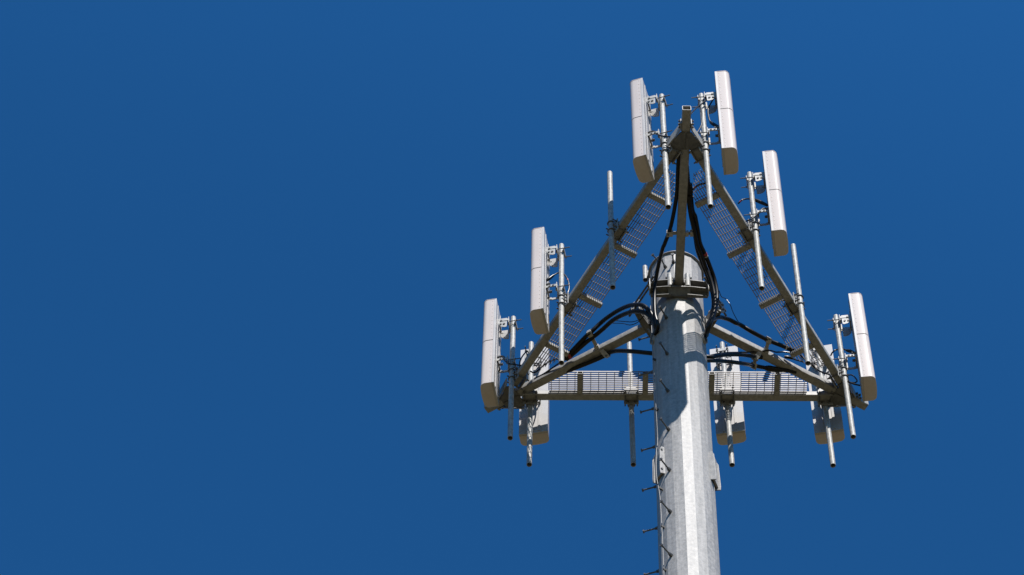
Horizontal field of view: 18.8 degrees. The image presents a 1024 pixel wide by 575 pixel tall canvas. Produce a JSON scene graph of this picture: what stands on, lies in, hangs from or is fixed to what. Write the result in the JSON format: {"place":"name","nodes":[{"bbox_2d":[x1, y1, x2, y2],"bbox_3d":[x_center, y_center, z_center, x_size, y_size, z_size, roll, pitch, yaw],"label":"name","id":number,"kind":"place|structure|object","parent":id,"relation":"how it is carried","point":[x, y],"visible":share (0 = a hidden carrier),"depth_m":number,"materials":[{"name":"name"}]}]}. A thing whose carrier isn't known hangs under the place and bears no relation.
{"place":"outdoors","nodes":[
{"label":"outdoors","id":0,"kind":"place"},
{"bbox_2d":[0,0,1023,574],"label":"sky","id":1,"kind":"structure","parent":0,"point":[252,252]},
{"label":"ground","id":2,"kind":"structure","parent":0,"visible":0},
{"bbox_2d":[638,250,720,574],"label":"monopole","id":3,"kind":"object","parent":2,"relation":"on","point":[688,477],"visible":0.94,"depth_m":28.64,"materials":[{"name":"metal"}]},
{"bbox_2d":[566,309,653,360],"bbox_3d":[0.958,0.522,30.811,1.185,0.692,0.198,-34,-65,19],"label":"feeder cable","id":4,"kind":"object","parent":3,"relation":"attached to","point":[604,328],"visible":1,"depth_m":31.07,"materials":[{"name":"black rubber"}]},
{"bbox_2d":[650,306,666,574],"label":"safety cable","id":5,"kind":"object","parent":3,"relation":"attached to","point":[659,487],"visible":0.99,"depth_m":28.41,"materials":[{"name":"metal"}]},
{"bbox_2d":[629,272,726,335],"bbox_3d":[1.657,0.257,30.937,0.982,0.325,0.894,-4,-59,3],"label":"ring mount","id":6,"kind":"object","parent":3,"relation":"attached to","point":[689,288],"visible":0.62,"depth_m":30.74,"materials":[{"name":"metal"}]},
{"bbox_2d":[484,106,868,412],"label":"antenna platform","id":7,"kind":"structure","parent":6,"relation":"attached to","point":[684,140],"depth_m":31.09,"materials":[{"name":"metal"}]},
{"bbox_2d":[507,316,528,439],"bbox_3d":[0.052,0.926,31.373,0.205,2.262,0.150,26,-62,-14],"label":"mounting pipe","id":8,"kind":"object","parent":7,"relation":"attached to","point":[514,375],"visible":1,"depth_m":31.32,"materials":[{"name":"metal"}]},
{"bbox_2d":[480,298,522,406],"bbox_3d":[-0.096,0.648,31.813,0.403,1.622,0.299,-9,-60,6],"label":"panel antenna","id":9,"kind":"object","parent":8,"relation":"attached to","point":[494,323],"visible":1,"depth_m":31.62,"materials":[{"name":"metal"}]},
{"bbox_2d":[500,355,520,365],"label":"jumper cable","id":10,"kind":"object","parent":9,"relation":"attached to","point":[501,356],"visible":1,"depth_m":31.39,"materials":[{"name":"black rubber"}]},
{"bbox_2d":[523,341,537,466],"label":"mounting pipe","id":11,"kind":"object","parent":7,"relation":"attached to","point":[530,405],"visible":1,"depth_m":31.34,"materials":[{"name":"metal"}]},
{"bbox_2d":[519,346,549,445],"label":"panel antenna","id":12,"kind":"object","parent":11,"relation":"attached to","point":[540,433],"visible":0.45,"depth_m":31.61,"materials":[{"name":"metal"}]},
{"bbox_2d":[530,358,558,372],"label":"jumper cable","id":13,"kind":"object","parent":7,"relation":"attached to","point":[543,366],"visible":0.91,"depth_m":31.36,"materials":[{"name":"black rubber"}]},
{"bbox_2d":[534,363,558,378],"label":"jumper cable","id":14,"kind":"object","parent":7,"relation":"on","point":[551,368],"visible":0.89,"depth_m":31.36,"materials":[{"name":"black rubber"}]},
{"bbox_2d":[556,243,578,364],"bbox_3d":[0.548,0.174,30.916,0.205,2.262,0.150,26,-62,-14],"label":"mounting pipe","id":15,"kind":"object","parent":7,"relation":"attached to","point":[563,302],"visible":1,"depth_m":30.86,"materials":[{"name":"metal"}]},
{"bbox_2d":[530,227,571,334],"bbox_3d":[0.400,-0.097,31.348,0.403,1.622,0.299,-10,-60,7],"label":"panel antenna","id":16,"kind":"object","parent":15,"relation":"attached to","point":[542,251],"visible":1,"depth_m":31.14,"materials":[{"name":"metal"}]},
{"bbox_2d":[546,272,569,292],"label":"jumper cable","id":17,"kind":"object","parent":16,"relation":"attached to","point":[549,278],"visible":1,"depth_m":31.30,"materials":[{"name":"black rubber"}]},
{"bbox_2d":[586,330,598,349],"bbox_3d":[0.820,0.529,31.178,0.055,0.101,0.229,-23,-62,14],"label":"cable hanger","id":18,"kind":"object","parent":7,"relation":"attached to","point":[595,344],"visible":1,"depth_m":31.17,"materials":[{"name":"metal"}]},
{"bbox_2d":[564,302,655,360],"bbox_3d":[0.947,0.493,30.823,1.236,0.812,0.203,-34,-65,19],"label":"feeder cable","id":19,"kind":"object","parent":18,"relation":"attached to","point":[604,320],"visible":0.98,"depth_m":31.08,"materials":[{"name":"black rubber"}]},
{"bbox_2d":[600,349,610,357],"bbox_3d":[0.939,0.668,31.160,0.127,0.102,0.063,30,-63,-16],"label":"cable hanger","id":20,"kind":"object","parent":7,"relation":"attached to","point":[604,353],"visible":1,"depth_m":31.14,"materials":[{"name":"metal"}]},
{"bbox_2d":[566,349,651,373],"bbox_3d":[1.005,0.731,30.977,1.261,0.548,0.157,-23,-62,14],"label":"feeder cable","id":21,"kind":"object","parent":20,"relation":"hanging from","point":[601,357],"visible":0.81,"depth_m":31.11,"materials":[{"name":"black rubber"}]},
{"bbox_2d":[606,171,628,289],"bbox_3d":[1.031,-0.555,30.464,0.205,2.262,0.150,26,-62,-14],"label":"mounting pipe","id":22,"kind":"object","parent":7,"relation":"attached to","point":[613,227],"visible":1,"depth_m":30.41,"materials":[{"name":"metal"}]},
{"bbox_2d":[624,341,638,466],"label":"mounting pipe","id":23,"kind":"object","parent":7,"relation":"attached to","point":[631,405],"visible":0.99,"depth_m":31.40,"materials":[{"name":"metal"}]},
{"bbox_2d":[659,94,682,209],"bbox_3d":[1.537,-1.309,29.997,0.205,2.262,0.150,26,-62,-14],"label":"mounting pipe","id":24,"kind":"object","parent":7,"relation":"attached to","point":[666,150],"visible":1,"depth_m":29.92,"materials":[{"name":"metal"}]},
{"bbox_2d":[630,78,672,182],"bbox_3d":[1.391,-1.585,30.457,0.402,1.622,0.299,-15,-60,9],"label":"panel antenna","id":25,"kind":"object","parent":24,"relation":"attached to","point":[642,113],"visible":0.99,"depth_m":30.25,"materials":[{"name":"paint"}]},
{"bbox_2d":[666,230,676,236],"bbox_3d":[1.611,-0.538,30.499,0.177,0.066,0.055,-4,-59,3],"label":"cable hanger","id":26,"kind":"object","parent":7,"relation":"attached to","point":[671,233],"visible":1,"depth_m":30.49,"materials":[{"name":"metal"}]},
{"bbox_2d":[652,155,679,334],"bbox_3d":[1.531,-0.426,30.210,0.100,0.781,1.703,7,-59,-3],"label":"feeder cable","id":27,"kind":"object","parent":26,"relation":"hanging from","point":[656,275],"visible":1,"depth_m":30.41,"materials":[{"name":"black rubber"}]},
{"bbox_2d":[685,230,693,236],"bbox_3d":[1.757,-0.535,30.498,0.128,0.066,0.054,-4,-59,3],"label":"cable hanger","id":28,"kind":"object","parent":7,"relation":"attached to","point":[688,233],"visible":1,"depth_m":30.48,"materials":[{"name":"metal"}]},
{"bbox_2d":[687,170,712,336],"bbox_3d":[1.837,-0.355,30.159,0.150,0.822,1.518,-8,-59,5],"label":"feeder cable","id":29,"kind":"object","parent":28,"relation":"attached to","point":[707,279],"visible":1,"depth_m":30.40,"materials":[{"name":"black rubber"}]},
{"bbox_2d":[687,195,716,337],"bbox_3d":[1.874,-0.197,30.241,0.164,0.790,1.220,-8,-59,5],"label":"feeder cable","id":30,"kind":"object","parent":28,"relation":"hanging from","point":[700,252],"visible":1,"depth_m":30.42,"materials":[{"name":"black rubber"}]},
{"bbox_2d":[690,182,718,335],"bbox_3d":[1.886,-0.267,30.244,0.188,0.801,1.332,-7,-59,5],"label":"feeder cable","id":31,"kind":"object","parent":28,"relation":"hanging from","point":[709,265],"visible":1,"depth_m":30.52,"materials":[{"name":"black rubber"}]},
{"bbox_2d":[688,93,712,208],"bbox_3d":[1.825,-1.316,30.000,0.205,2.262,0.150,-26,-63,16],"label":"mounting pipe","id":32,"kind":"object","parent":7,"relation":"attached to","point":[704,150],"visible":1,"depth_m":29.91,"materials":[{"name":"metal"}]},
{"bbox_2d":[691,71,738,174],"bbox_3d":[1.988,-1.623,30.428,0.402,1.622,0.299,-5,-59,4],"label":"panel antenna","id":33,"kind":"object","parent":32,"relation":"attached to","point":[723,108],"visible":0.99,"depth_m":30.19,"materials":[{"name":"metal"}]},
{"bbox_2d":[697,104,702,132],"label":"jumper cable","id":34,"kind":"object","parent":33,"relation":"attached to","point":[701,119],"visible":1,"depth_m":30.35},
{"bbox_2d":[691,98,718,126],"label":"jumper cable","id":35,"kind":"object","parent":33,"relation":"attached to","point":[712,123],"visible":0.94,"depth_m":30.52,"materials":[{"name":"black rubber"}]},
{"bbox_2d":[719,341,734,466],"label":"mounting pipe","id":36,"kind":"object","parent":7,"relation":"attached to","point":[726,405],"visible":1,"depth_m":31.37,"materials":[{"name":"metal"}]},
{"bbox_2d":[710,344,745,444],"bbox_3d":[2.216,1.007,31.977,0.299,1.622,0.403,-9,-60,6],"label":"panel antenna","id":37,"kind":"object","parent":36,"relation":"attached to","point":[738,423],"visible":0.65,"depth_m":31.61,"materials":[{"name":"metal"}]},
{"bbox_2d":[738,171,764,290],"bbox_3d":[2.343,-0.547,30.453,0.205,2.262,0.150,-26,-63,16],"label":"mounting pipe","id":38,"kind":"object","parent":7,"relation":"attached to","point":[753,224],"visible":1,"depth_m":30.38,"materials":[{"name":"metal"}]},
{"bbox_2d":[740,150,788,256],"bbox_3d":[2.506,-0.838,30.851,0.402,1.622,0.299,-6,-59,5],"label":"panel antenna","id":39,"kind":"object","parent":38,"relation":"attached to","point":[774,209],"visible":1,"depth_m":30.63,"materials":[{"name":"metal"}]},
{"bbox_2d":[738,198,767,206],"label":"jumper cable","id":40,"kind":"object","parent":39,"relation":"attached to","point":[760,202],"visible":0.99,"depth_m":30.89,"materials":[{"name":"black rubber"}]},
{"bbox_2d":[746,208,764,221],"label":"jumper cable","id":41,"kind":"object","parent":39,"relation":"attached to","point":[755,215],"visible":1,"depth_m":30.48,"materials":[{"name":"black rubber"}]},
{"bbox_2d":[750,360,757,369],"bbox_3d":[2.447,0.756,31.175,0.058,0.113,0.156,14,-60,-8],"label":"cable hanger","id":42,"kind":"object","parent":7,"relation":"attached to","point":[755,367],"visible":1,"depth_m":31.16,"materials":[{"name":"metal"}]},
{"bbox_2d":[707,359,796,373],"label":"feeder cable","id":43,"kind":"object","parent":42,"relation":"attached to","point":[769,368],"visible":0.98,"depth_m":31.12,"materials":[{"name":"black rubber"}]},
{"bbox_2d":[751,351,761,360],"bbox_3d":[2.466,0.691,31.144,0.081,0.109,0.097,26,-62,-14],"label":"cable hanger","id":44,"kind":"object","parent":7,"relation":"attached to","point":[758,353],"visible":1,"depth_m":31.12,"materials":[{"name":"metal"}]},
{"bbox_2d":[707,352,762,359],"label":"feeder cable","id":45,"kind":"object","parent":44,"relation":"hanging from","point":[735,354],"visible":0.91,"depth_m":30.78,"materials":[{"name":"black rubber"}]},
{"bbox_2d":[710,350,789,354],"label":"feeder cable","id":46,"kind":"object","parent":44,"relation":"hanging from","point":[754,352],"visible":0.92,"depth_m":31.14,"materials":[{"name":"black rubber"}]},
{"bbox_2d":[764,336,771,352],"bbox_3d":[2.577,0.577,31.181,0.057,0.110,0.182,11,-59,-6],"label":"cable hanger","id":47,"kind":"object","parent":7,"relation":"attached to","point":[768,342],"visible":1,"depth_m":31.16,"materials":[{"name":"metal"}]},
{"bbox_2d":[705,315,794,351],"bbox_3d":[2.384,0.531,30.870,1.165,0.575,0.110,30,-63,-16],"label":"feeder cable","id":48,"kind":"object","parent":47,"relation":"attached to","point":[750,330],"visible":0.85,"depth_m":31.06,"materials":[{"name":"black rubber"}]},
{"bbox_2d":[784,355,802,361],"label":"jumper cable","id":49,"kind":"object","parent":7,"relation":"attached to","point":[787,357],"visible":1,"depth_m":31.25,"materials":[{"name":"black rubber"}]},
{"bbox_2d":[783,243,810,365],"bbox_3d":[2.826,0.177,30.886,0.205,2.262,0.150,-26,-63,16],"label":"mounting pipe","id":50,"kind":"object","parent":7,"relation":"attached to","point":[798,302],"visible":1,"depth_m":30.84,"materials":[{"name":"metal"}]},
{"bbox_2d":[800,355,828,374],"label":"jumper cable","id":51,"kind":"object","parent":7,"relation":"on","point":[817,369],"visible":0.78,"depth_m":31.33,"materials":[{"name":"black rubber"}]},
{"bbox_2d":[815,351,835,467],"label":"mounting pipe","id":52,"kind":"object","parent":7,"relation":"attached to","point":[824,405],"visible":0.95,"depth_m":31.25,"materials":[{"name":"metal"}]},
{"bbox_2d":[806,344,844,443],"bbox_3d":[3.213,0.996,31.977,0.299,1.622,0.403,-9,-60,7],"label":"panel antenna","id":53,"kind":"object","parent":52,"relation":"attached to","point":[836,424],"visible":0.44,"depth_m":31.52,"materials":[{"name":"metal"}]},
{"bbox_2d":[826,314,855,438],"bbox_3d":[3.312,0.910,31.320,0.205,2.262,0.150,-26,-63,16],"label":"mounting pipe","id":54,"kind":"object","parent":7,"relation":"attached to","point":[843,376],"visible":1,"depth_m":31.26,"materials":[{"name":"metal"}]},
{"bbox_2d":[827,293,876,400],"bbox_3d":[3.475,0.611,31.733,0.402,1.622,0.299,-6,-59,4],"label":"panel antenna","id":55,"kind":"object","parent":54,"relation":"attached to","point":[858,329],"visible":1,"depth_m":31.52,"materials":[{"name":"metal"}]},
{"bbox_2d":[830,348,854,355],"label":"jumper cable","id":56,"kind":"object","parent":55,"relation":"attached to","point":[849,350],"visible":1,"depth_m":31.69,"materials":[{"name":"black rubber"}]}
]}

